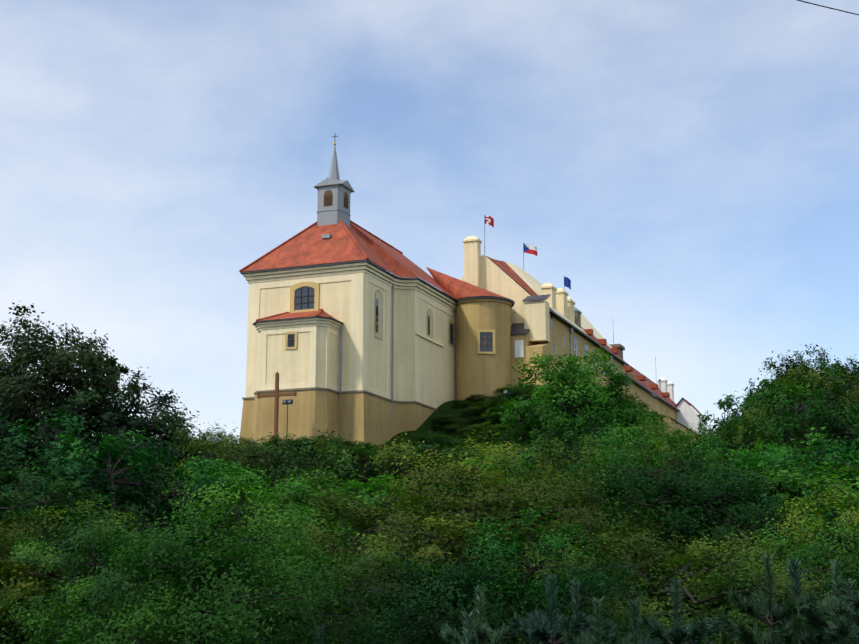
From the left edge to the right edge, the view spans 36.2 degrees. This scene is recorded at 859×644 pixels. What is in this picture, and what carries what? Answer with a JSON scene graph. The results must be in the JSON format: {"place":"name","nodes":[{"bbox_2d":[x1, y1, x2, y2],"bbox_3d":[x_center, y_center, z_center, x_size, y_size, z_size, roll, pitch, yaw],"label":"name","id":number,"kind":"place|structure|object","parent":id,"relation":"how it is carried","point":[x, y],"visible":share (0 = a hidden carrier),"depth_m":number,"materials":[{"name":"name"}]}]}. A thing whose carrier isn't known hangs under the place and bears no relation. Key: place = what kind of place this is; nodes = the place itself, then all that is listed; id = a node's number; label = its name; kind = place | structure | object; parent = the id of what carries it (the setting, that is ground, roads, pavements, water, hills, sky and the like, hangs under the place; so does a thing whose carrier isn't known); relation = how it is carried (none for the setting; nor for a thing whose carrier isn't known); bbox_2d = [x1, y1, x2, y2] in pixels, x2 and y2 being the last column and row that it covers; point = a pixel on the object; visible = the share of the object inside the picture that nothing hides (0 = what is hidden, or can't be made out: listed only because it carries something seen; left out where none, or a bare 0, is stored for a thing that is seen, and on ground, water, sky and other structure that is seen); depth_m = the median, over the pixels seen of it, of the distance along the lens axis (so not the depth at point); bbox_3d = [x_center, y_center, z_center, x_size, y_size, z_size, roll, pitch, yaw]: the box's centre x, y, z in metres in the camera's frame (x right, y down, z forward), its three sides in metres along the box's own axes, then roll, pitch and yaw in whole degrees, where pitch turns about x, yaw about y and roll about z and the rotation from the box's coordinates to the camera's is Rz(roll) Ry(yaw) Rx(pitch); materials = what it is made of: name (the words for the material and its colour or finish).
{"place":"outdoors","nodes":[
{"label":"outdoors","id":0,"kind":"place"},
{"bbox_2d":[0,0,858,442],"label":"sky","id":1,"kind":"structure","parent":0,"point":[690,168],"materials":[{"name":"blue"}]},
{"bbox_2d":[358,398,693,470],"bbox_3d":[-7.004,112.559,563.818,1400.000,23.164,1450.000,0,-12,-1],"label":"ground","id":2,"kind":"structure","parent":0,"point":[424,429],"depth_m":102.98,"materials":[{"name":"green plant"}]},
{"bbox_2d":[0,354,58,437],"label":"tree","id":3,"kind":"object","parent":2,"relation":"on","point":[31,399],"visible":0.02,"depth_m":71.36,"materials":[{"name":"green plant"}]},
{"bbox_2d":[0,411,82,532],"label":"tree","id":4,"kind":"object","parent":2,"relation":"on","point":[30,445],"visible":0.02,"depth_m":42.43,"materials":[{"name":"green plant"}]},
{"bbox_2d":[0,510,110,643],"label":"shrub","id":5,"kind":"object","parent":2,"relation":"on","point":[11,537],"visible":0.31,"depth_m":26.54,"materials":[{"name":"green plant"}]},
{"bbox_2d":[0,301,149,477],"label":"tree","id":6,"kind":"object","parent":2,"relation":"on","point":[54,367],"visible":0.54,"depth_m":66.14,"materials":[{"name":"green plant"}]},
{"bbox_2d":[0,450,189,555],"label":"shrub","id":7,"kind":"object","parent":2,"relation":"on","point":[71,489],"visible":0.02,"depth_m":43.98,"materials":[{"name":"green plant"}]},
{"bbox_2d":[0,457,197,643],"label":"shrub","id":8,"kind":"object","parent":2,"relation":"on","point":[8,498],"visible":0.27,"depth_m":34.28,"materials":[{"name":"green plant"}]},
{"bbox_2d":[0,512,225,643],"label":"shrub","id":9,"kind":"object","parent":2,"relation":"on","point":[21,550],"visible":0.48,"depth_m":26.06,"materials":[{"name":"green plant"}]},
{"bbox_2d":[1,491,224,641],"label":"shrub","id":10,"kind":"object","parent":2,"relation":"on","point":[65,520],"visible":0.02,"depth_m":37.94,"materials":[{"name":"green plant"}]},
{"bbox_2d":[23,366,216,498],"bbox_3d":[-15.298,8.524,64.391,10.815,12.628,9.968,-5,-13,24],"label":"tree","id":11,"kind":"object","parent":2,"relation":"on","point":[113,421],"visible":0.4,"depth_m":63.90,"materials":[{"name":"green plant"}]},
{"bbox_2d":[52,463,200,589],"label":"shrub","id":12,"kind":"object","parent":2,"relation":"on","point":[129,490],"visible":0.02,"depth_m":45.83,"materials":[{"name":"green plant"}]},
{"bbox_2d":[0,409,254,643],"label":"tree","id":13,"kind":"object","parent":2,"relation":"on","point":[56,458],"visible":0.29,"depth_m":42.92,"materials":[{"name":"green plant"}]},
{"bbox_2d":[121,433,229,485],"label":"shrub","id":14,"kind":"object","parent":2,"relation":"on","point":[180,455],"depth_m":65.57,"materials":[{"name":"green plant"}]},
{"bbox_2d":[74,493,326,639],"bbox_3d":[-8.375,10.884,44.313,11.067,10.602,11.836,-4,-12,18],"label":"shrub","id":15,"kind":"object","parent":2,"relation":"on","point":[244,511],"visible":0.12,"depth_m":44.81,"materials":[{"name":"green plant"}]},
{"bbox_2d":[133,467,273,547],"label":"shrub","id":16,"kind":"object","parent":2,"relation":"on","point":[242,500],"depth_m":49.95,"materials":[{"name":"green plant"}]},
{"bbox_2d":[187,430,224,449],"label":"shrub","id":17,"kind":"object","parent":2,"relation":"on","point":[206,438],"visible":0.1,"depth_m":85.98,"materials":[{"name":"green plant"}]},
{"bbox_2d":[11,466,423,643],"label":"shrub","id":18,"kind":"object","parent":2,"relation":"on","point":[180,567],"visible":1,"depth_m":22.69,"materials":[{"name":"green plant"}]},
{"bbox_2d":[151,421,294,518],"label":"shrub","id":19,"kind":"object","parent":2,"relation":"on","point":[250,457],"visible":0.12,"depth_m":60.23,"materials":[{"name":"green plant"}]},
{"bbox_2d":[161,452,292,577],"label":"shrub","id":20,"kind":"object","parent":2,"relation":"on","point":[223,477],"visible":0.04,"depth_m":53.48,"materials":[{"name":"green plant"}]},
{"bbox_2d":[187,499,357,638],"bbox_3d":[-6.045,11.416,46.185,9.021,10.390,8.942,6,-13,-28],"label":"shrub","id":21,"kind":"object","parent":2,"relation":"on","point":[286,524],"visible":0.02,"depth_m":47.64,"materials":[{"name":"green plant"}]},
{"bbox_2d":[257,372,296,440],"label":"wooden cross","id":22,"kind":"object","parent":2,"relation":"on","point":[277,395],"visible":0.94,"depth_m":95.69,"materials":[{"name":"brown wood"}]},
{"bbox_2d":[219,431,351,494],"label":"shrub","id":23,"kind":"object","parent":2,"relation":"on","point":[278,445],"visible":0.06,"depth_m":64.19,"materials":[{"name":"green plant"}]},
{"bbox_2d":[262,432,319,459],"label":"bush","id":24,"kind":"object","parent":2,"relation":"on","point":[291,441],"visible":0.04,"depth_m":89.75,"materials":[{"name":"green plant"}]},
{"bbox_2d":[192,502,433,643],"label":"shrub","id":25,"kind":"object","parent":2,"relation":"on","point":[340,543],"visible":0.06,"depth_m":36.47,"materials":[{"name":"green plant"}]},
{"bbox_2d":[269,433,356,457],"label":"bush","id":26,"kind":"object","parent":2,"relation":"on","point":[345,442],"visible":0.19,"depth_m":93.03,"materials":[{"name":"green plant"}]},
{"bbox_2d":[313,624,324,643],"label":"pine","id":27,"kind":"object","parent":2,"relation":"on","point":[318,639],"visible":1,"depth_m":14.78,"materials":[{"name":"green plant"}]},
{"bbox_2d":[303,440,348,466],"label":"bush","id":28,"kind":"object","parent":2,"relation":"on","point":[317,446],"visible":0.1,"depth_m":89.82,"materials":[{"name":"green plant"}]},
{"bbox_2d":[235,429,427,520],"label":"shrub","id":29,"kind":"object","parent":2,"relation":"on","point":[305,453],"visible":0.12,"depth_m":57.06,"materials":[{"name":"green plant"}]},
{"bbox_2d":[244,469,440,577],"bbox_3d":[-3.043,11.360,49.557,11.806,11.660,12.083,-1,-12,4],"label":"shrub","id":30,"kind":"object","parent":2,"relation":"on","point":[322,494],"visible":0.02,"depth_m":50.00,"materials":[{"name":"green plant"}]},
{"bbox_2d":[239,220,458,447],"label":"chapel","id":31,"kind":"structure","parent":2,"relation":"on","point":[348,332],"depth_m":102.44,"materials":[{"name":"beige paint"}]},
{"bbox_2d":[314,136,354,226],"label":"steeple","id":32,"kind":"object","parent":31,"relation":"on","point":[333,202],"depth_m":107.69,"materials":[{"name":"metal"}]},
{"bbox_2d":[252,460,456,569],"bbox_3d":[-2.160,11.456,51.071,11.168,12.129,10.592,2,-12,-10],"label":"shrub","id":33,"kind":"object","parent":2,"relation":"on","point":[309,484],"visible":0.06,"depth_m":50.75,"materials":[{"name":"green plant"}]},
{"bbox_2d":[204,532,507,643],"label":"shrub","id":34,"kind":"object","parent":2,"relation":"on","point":[378,587],"visible":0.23,"depth_m":28.00,"materials":[{"name":"green plant"}]},
{"bbox_2d":[281,433,472,546],"bbox_3d":[-2.123,10.993,58.753,10.714,11.245,10.809,-11,-16,43],"label":"shrub","id":35,"kind":"object","parent":2,"relation":"on","point":[386,457],"visible":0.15,"depth_m":57.31,"materials":[{"name":"green plant"}]},
{"bbox_2d":[354,436,489,514],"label":"shrub","id":36,"kind":"object","parent":2,"relation":"on","point":[422,449],"visible":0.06,"depth_m":60.59,"materials":[{"name":"green plant"}]},
{"bbox_2d":[411,434,465,447],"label":"bush","id":37,"kind":"object","parent":2,"relation":"on","point":[436,439],"visible":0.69,"depth_m":99.92,"materials":[{"name":"green plant"}]},
{"bbox_2d":[428,413,477,429],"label":"bush","id":38,"kind":"object","parent":2,"relation":"on","point":[453,419],"visible":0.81,"depth_m":103.24,"materials":[{"name":"green plant"}]},
{"bbox_2d":[441,422,473,431],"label":"bush","id":39,"kind":"object","parent":2,"relation":"on","point":[451,426],"visible":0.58,"depth_m":102.30,"materials":[{"name":"green plant"}]},
{"bbox_2d":[409,441,510,505],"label":"shrub","id":40,"kind":"object","parent":2,"relation":"on","point":[445,448],"visible":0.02,"depth_m":68.88,"materials":[{"name":"green plant"}]},
{"bbox_2d":[450,399,475,407],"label":"bush","id":41,"kind":"object","parent":2,"relation":"on","point":[464,402],"visible":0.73,"depth_m":108.38,"materials":[{"name":"green plant"}]},
{"bbox_2d":[390,500,538,583],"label":"shrub","id":42,"kind":"object","parent":2,"relation":"on","point":[431,538],"depth_m":46.37,"materials":[{"name":"green plant"}]},
{"bbox_2d":[453,609,476,643],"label":"pine","id":43,"kind":"object","parent":2,"relation":"on","point":[468,624],"visible":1,"depth_m":16.16,"materials":[{"name":"green plant"}]},
{"bbox_2d":[426,267,514,400],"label":"round tower","id":44,"kind":"structure","parent":2,"relation":"on","point":[483,339],"depth_m":113.00,"materials":[{"name":"paint"}]},
{"bbox_2d":[458,406,484,416],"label":"bush","id":45,"kind":"object","parent":2,"relation":"on","point":[466,411],"visible":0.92,"depth_m":105.67,"materials":[{"name":"green plant"}]},
{"bbox_2d":[465,394,487,400],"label":"bush","id":46,"kind":"object","parent":2,"relation":"on","point":[475,396],"visible":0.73,"depth_m":110.29,"materials":[{"name":"green plant"}]},
{"bbox_2d":[439,584,518,643],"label":"pine","id":47,"kind":"object","parent":2,"relation":"on","point":[482,632],"visible":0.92,"depth_m":16.92,"materials":[{"name":"green plant"}]},
{"bbox_2d":[464,415,497,427],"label":"bush","id":48,"kind":"object","parent":2,"relation":"on","point":[475,419],"visible":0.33,"depth_m":103.13,"materials":[{"name":"green plant"}]},
{"bbox_2d":[452,420,513,440],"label":"bush","id":49,"kind":"object","parent":2,"relation":"on","point":[477,427],"visible":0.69,"depth_m":101.06,"materials":[{"name":"green plant"}]},
{"bbox_2d":[252,429,716,643],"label":"bush","id":50,"kind":"object","parent":2,"relation":"on","point":[476,501],"visible":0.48,"depth_m":35.76,"materials":[{"name":"green plant"}]},
{"bbox_2d":[416,447,566,524],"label":"bush","id":51,"kind":"object","parent":2,"relation":"on","point":[525,462],"visible":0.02,"depth_m":59.24,"materials":[{"name":"green plant"}]},
{"bbox_2d":[480,410,509,425],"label":"bush","id":52,"kind":"object","parent":2,"relation":"on","point":[491,415],"visible":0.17,"depth_m":103.40,"materials":[{"name":"green plant"}]},
{"bbox_2d":[479,398,514,414],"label":"bush","id":53,"kind":"object","parent":2,"relation":"on","point":[493,405],"visible":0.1,"depth_m":105.38,"materials":[{"name":"green plant"}]},
{"bbox_2d":[480,393,522,403],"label":"bush","id":54,"kind":"object","parent":2,"relation":"on","point":[496,398],"visible":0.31,"depth_m":107.15,"materials":[{"name":"green plant"}]},
{"bbox_2d":[330,497,695,643],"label":"bush","id":55,"kind":"object","parent":2,"relation":"on","point":[452,594],"visible":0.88,"depth_m":24.23,"materials":[{"name":"green plant"}]},
{"bbox_2d":[491,388,543,404],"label":"bush","id":56,"kind":"object","parent":2,"relation":"on","point":[528,398],"visible":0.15,"depth_m":106.38,"materials":[{"name":"green plant"}]},
{"bbox_2d":[502,384,536,403],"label":"bush","id":57,"kind":"object","parent":2,"relation":"on","point":[517,390],"visible":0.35,"depth_m":106.15,"materials":[{"name":"green plant"}]},
{"bbox_2d":[462,446,579,491],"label":"bush","id":58,"kind":"object","parent":2,"relation":"on","point":[510,465],"depth_m":67.05,"materials":[{"name":"green plant"}]},
{"bbox_2d":[482,396,560,420],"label":"bush","id":59,"kind":"object","parent":2,"relation":"on","point":[535,402],"visible":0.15,"depth_m":104.05,"materials":[{"name":"green plant"}]},
{"bbox_2d":[493,380,552,398],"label":"bush","id":60,"kind":"object","parent":2,"relation":"on","point":[499,389],"visible":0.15,"depth_m":110.72,"materials":[{"name":"green plant"}]},
{"bbox_2d":[489,400,582,466],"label":"bush","id":61,"kind":"object","parent":2,"relation":"on","point":[505,436],"visible":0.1,"depth_m":90.96,"materials":[{"name":"green plant"}]},
{"bbox_2d":[400,489,676,643],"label":"bush","id":62,"kind":"object","parent":2,"relation":"on","point":[571,546],"visible":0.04,"depth_m":41.39,"materials":[{"name":"green plant"}]},
{"bbox_2d":[500,436,596,498],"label":"bush","id":63,"kind":"object","parent":2,"relation":"on","point":[539,449],"visible":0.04,"depth_m":62.74,"materials":[{"name":"green plant"}]},
{"bbox_2d":[507,573,594,643],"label":"pine","id":64,"kind":"object","parent":2,"relation":"on","point":[535,629],"visible":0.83,"depth_m":16.72,"materials":[{"name":"green plant"}]},
{"bbox_2d":[456,526,669,635],"bbox_3d":[3.515,10.582,40.389,8.537,9.125,9.131,-2,-12,10],"label":"bush","id":65,"kind":"object","parent":2,"relation":"on","point":[563,550],"depth_m":39.38,"materials":[{"name":"green plant"}]},
{"bbox_2d":[482,345,666,454],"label":"tree","id":66,"kind":"object","parent":2,"relation":"on","point":[574,371],"visible":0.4,"depth_m":89.55,"materials":[{"name":"green plant"}]},
{"bbox_2d":[534,580,620,643],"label":"pine","id":67,"kind":"object","parent":2,"relation":"on","point":[610,630],"visible":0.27,"depth_m":17.29,"materials":[{"name":"green plant"}]},
{"bbox_2d":[535,417,624,485],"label":"bush","id":68,"kind":"object","parent":2,"relation":"on","point":[566,435],"visible":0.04,"depth_m":84.93,"materials":[{"name":"green plant"}]},
{"bbox_2d":[460,236,706,455],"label":"castle wing","id":69,"kind":"structure","parent":2,"relation":"on","point":[551,318],"depth_m":120.94,"materials":[{"name":"beige paint"}]},
{"bbox_2d":[484,214,493,254],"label":"flag","id":70,"kind":"object","parent":69,"relation":"on","point":[488,220],"visible":1,"depth_m":119.47,"materials":[{"name":"red fabric"}]},
{"bbox_2d":[523,243,536,269],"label":"flag","id":71,"kind":"object","parent":69,"relation":"on","point":[529,249],"visible":0.98,"depth_m":130.67,"materials":[{"name":"multicoloured fabric"}]},
{"bbox_2d":[489,431,687,558],"bbox_3d":[7.049,10.402,58.370,10.993,10.955,11.467,-2,-12,12],"label":"bush","id":72,"kind":"object","parent":2,"relation":"on","point":[554,457],"visible":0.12,"depth_m":57.16,"materials":[{"name":"green plant"}]},
{"bbox_2d":[535,357,649,443],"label":"bush","id":73,"kind":"object","parent":2,"relation":"on","point":[582,406],"visible":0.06,"depth_m":92.53,"materials":[{"name":"green plant"}]},
{"bbox_2d":[560,597,639,643],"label":"pine","id":74,"kind":"object","parent":2,"relation":"on","point":[586,638],"visible":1,"depth_m":16.03,"materials":[{"name":"green plant"}]},
{"bbox_2d":[567,383,640,430],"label":"bush","id":75,"kind":"object","parent":2,"relation":"on","point":[623,396],"visible":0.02,"depth_m":94.21,"materials":[{"name":"green plant"}]},
{"bbox_2d":[564,419,675,507],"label":"bush","id":76,"kind":"object","parent":2,"relation":"on","point":[620,439],"visible":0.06,"depth_m":62.08,"materials":[{"name":"green plant"}]},
{"bbox_2d":[579,420,660,465],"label":"bush","id":77,"kind":"object","parent":2,"relation":"on","point":[623,427],"depth_m":86.70,"materials":[{"name":"green plant"}]},
{"bbox_2d":[623,391,645,428],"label":"bush","id":78,"kind":"object","parent":2,"relation":"on","point":[634,399],"visible":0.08,"depth_m":100.11,"materials":[{"name":"green plant"}]},
{"bbox_2d":[577,436,698,515],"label":"bush","id":79,"kind":"object","parent":2,"relation":"on","point":[659,446],"visible":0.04,"depth_m":62.03,"materials":[{"name":"green plant"}]},
{"bbox_2d":[605,599,671,643],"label":"pine","id":80,"kind":"object","parent":2,"relation":"on","point":[636,608],"visible":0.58,"depth_m":21.28,"materials":[{"name":"green plant"}]},
{"bbox_2d":[626,411,685,470],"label":"bush","id":81,"kind":"object","parent":2,"relation":"on","point":[658,435],"visible":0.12,"depth_m":81.32,"materials":[{"name":"green plant"}]},
{"bbox_2d":[495,408,846,643],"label":"bush","id":82,"kind":"object","parent":2,"relation":"on","point":[671,487],"visible":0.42,"depth_m":39.08,"materials":[{"name":"green plant"}]},
{"bbox_2d":[489,521,853,643],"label":"bush","id":83,"kind":"object","parent":2,"relation":"on","point":[662,590],"visible":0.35,"depth_m":28.10,"materials":[{"name":"green plant"}]},
{"bbox_2d":[635,578,721,643],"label":"pine","id":84,"kind":"object","parent":2,"relation":"on","point":[704,629],"visible":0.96,"depth_m":19.02,"materials":[{"name":"green plant"}]},
{"bbox_2d":[681,420,717,458],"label":"bush","id":85,"kind":"object","parent":2,"relation":"on","point":[696,433],"visible":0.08,"depth_m":82.77,"materials":[{"name":"green plant"}]},
{"bbox_2d":[579,445,845,627],"bbox_3d":[9.748,10.007,43.701,10.565,11.903,10.658,5,-13,-23],"label":"bush","id":86,"kind":"object","parent":2,"relation":"on","point":[778,487],"visible":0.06,"depth_m":43.30,"materials":[{"name":"green plant"}]},
{"bbox_2d":[671,443,815,545],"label":"bush","id":87,"kind":"object","parent":2,"relation":"on","point":[714,465],"visible":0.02,"depth_m":55.25,"materials":[{"name":"green plant"}]},
{"bbox_2d":[702,397,794,469],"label":"bush","id":88,"kind":"object","parent":2,"relation":"on","point":[753,428],"visible":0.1,"depth_m":70.55,"materials":[{"name":"green plant"}]},
{"bbox_2d":[645,508,858,643],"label":"bush","id":89,"kind":"object","parent":2,"relation":"on","point":[814,553],"visible":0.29,"depth_m":28.11,"materials":[{"name":"green plant"}]},
{"bbox_2d":[688,439,821,513],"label":"bush","id":90,"kind":"object","parent":2,"relation":"on","point":[802,469],"visible":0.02,"depth_m":56.26,"materials":[{"name":"green plant"}]},
{"bbox_2d":[673,481,858,642],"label":"bush","id":91,"kind":"object","parent":2,"relation":"on","point":[798,530],"visible":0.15,"depth_m":35.18,"materials":[{"name":"green plant"}]},
{"bbox_2d":[709,552,830,643],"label":"pine","id":92,"kind":"object","parent":2,"relation":"on","point":[792,609],"visible":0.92,"depth_m":15.70,"materials":[{"name":"green plant"}]},
{"bbox_2d":[685,365,858,484],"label":"tree","id":93,"kind":"object","parent":2,"relation":"on","point":[826,415],"visible":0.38,"depth_m":71.28,"materials":[{"name":"green plant"}]},
{"bbox_2d":[757,353,818,410],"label":"tree","id":94,"kind":"object","parent":2,"relation":"on","point":[783,377],"depth_m":96.57,"materials":[{"name":"green plant"}]},
{"bbox_2d":[719,454,858,589],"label":"bush","id":95,"kind":"object","parent":2,"relation":"on","point":[788,478],"visible":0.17,"depth_m":43.09,"materials":[{"name":"green plant"}]},
{"bbox_2d":[724,427,858,553],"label":"bush","id":96,"kind":"object","parent":2,"relation":"on","point":[839,458],"visible":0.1,"depth_m":47.39,"materials":[{"name":"green plant"}]},
{"bbox_2d":[753,557,830,643],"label":"pine","id":97,"kind":"object","parent":2,"relation":"on","point":[794,575],"visible":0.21,"depth_m":21.08,"materials":[{"name":"green plant"}]},
{"bbox_2d":[734,343,858,443],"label":"tree","id":98,"kind":"object","parent":2,"relation":"on","point":[822,366],"visible":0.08,"depth_m":90.44,"materials":[{"name":"green plant"}]},
{"bbox_2d":[750,360,858,470],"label":"tree","id":99,"kind":"object","parent":2,"relation":"on","point":[852,393],"visible":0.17,"depth_m":75.65,"materials":[{"name":"green plant"}]},
{"bbox_2d":[761,462,858,534],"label":"bush","id":100,"kind":"object","parent":2,"relation":"on","point":[810,471],"depth_m":50.62,"materials":[{"name":"green plant"}]},
{"bbox_2d":[766,354,858,397],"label":"tree","id":101,"kind":"object","parent":2,"relation":"on","point":[816,360],"depth_m":110.50,"materials":[{"name":"green plant"}]},
{"bbox_2d":[778,558,858,643],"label":"pine","id":102,"kind":"object","parent":2,"relation":"on","point":[815,617],"visible":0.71,"depth_m":15.71,"materials":[{"name":"green plant"}]},
{"bbox_2d":[795,578,857,643],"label":"pine","id":103,"kind":"object","parent":2,"relation":"on","point":[842,626],"visible":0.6,"depth_m":15.65,"materials":[{"name":"green plant"}]},
{"bbox_2d":[804,492,858,601],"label":"bush","id":104,"kind":"object","parent":2,"relation":"on","point":[833,517],"visible":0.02,"depth_m":35.40,"materials":[{"name":"green plant"}]},
{"bbox_2d":[815,590,858,643],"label":"pine","id":105,"kind":"object","parent":2,"relation":"on","point":[852,603],"visible":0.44,"depth_m":15.58,"materials":[{"name":"green plant"}]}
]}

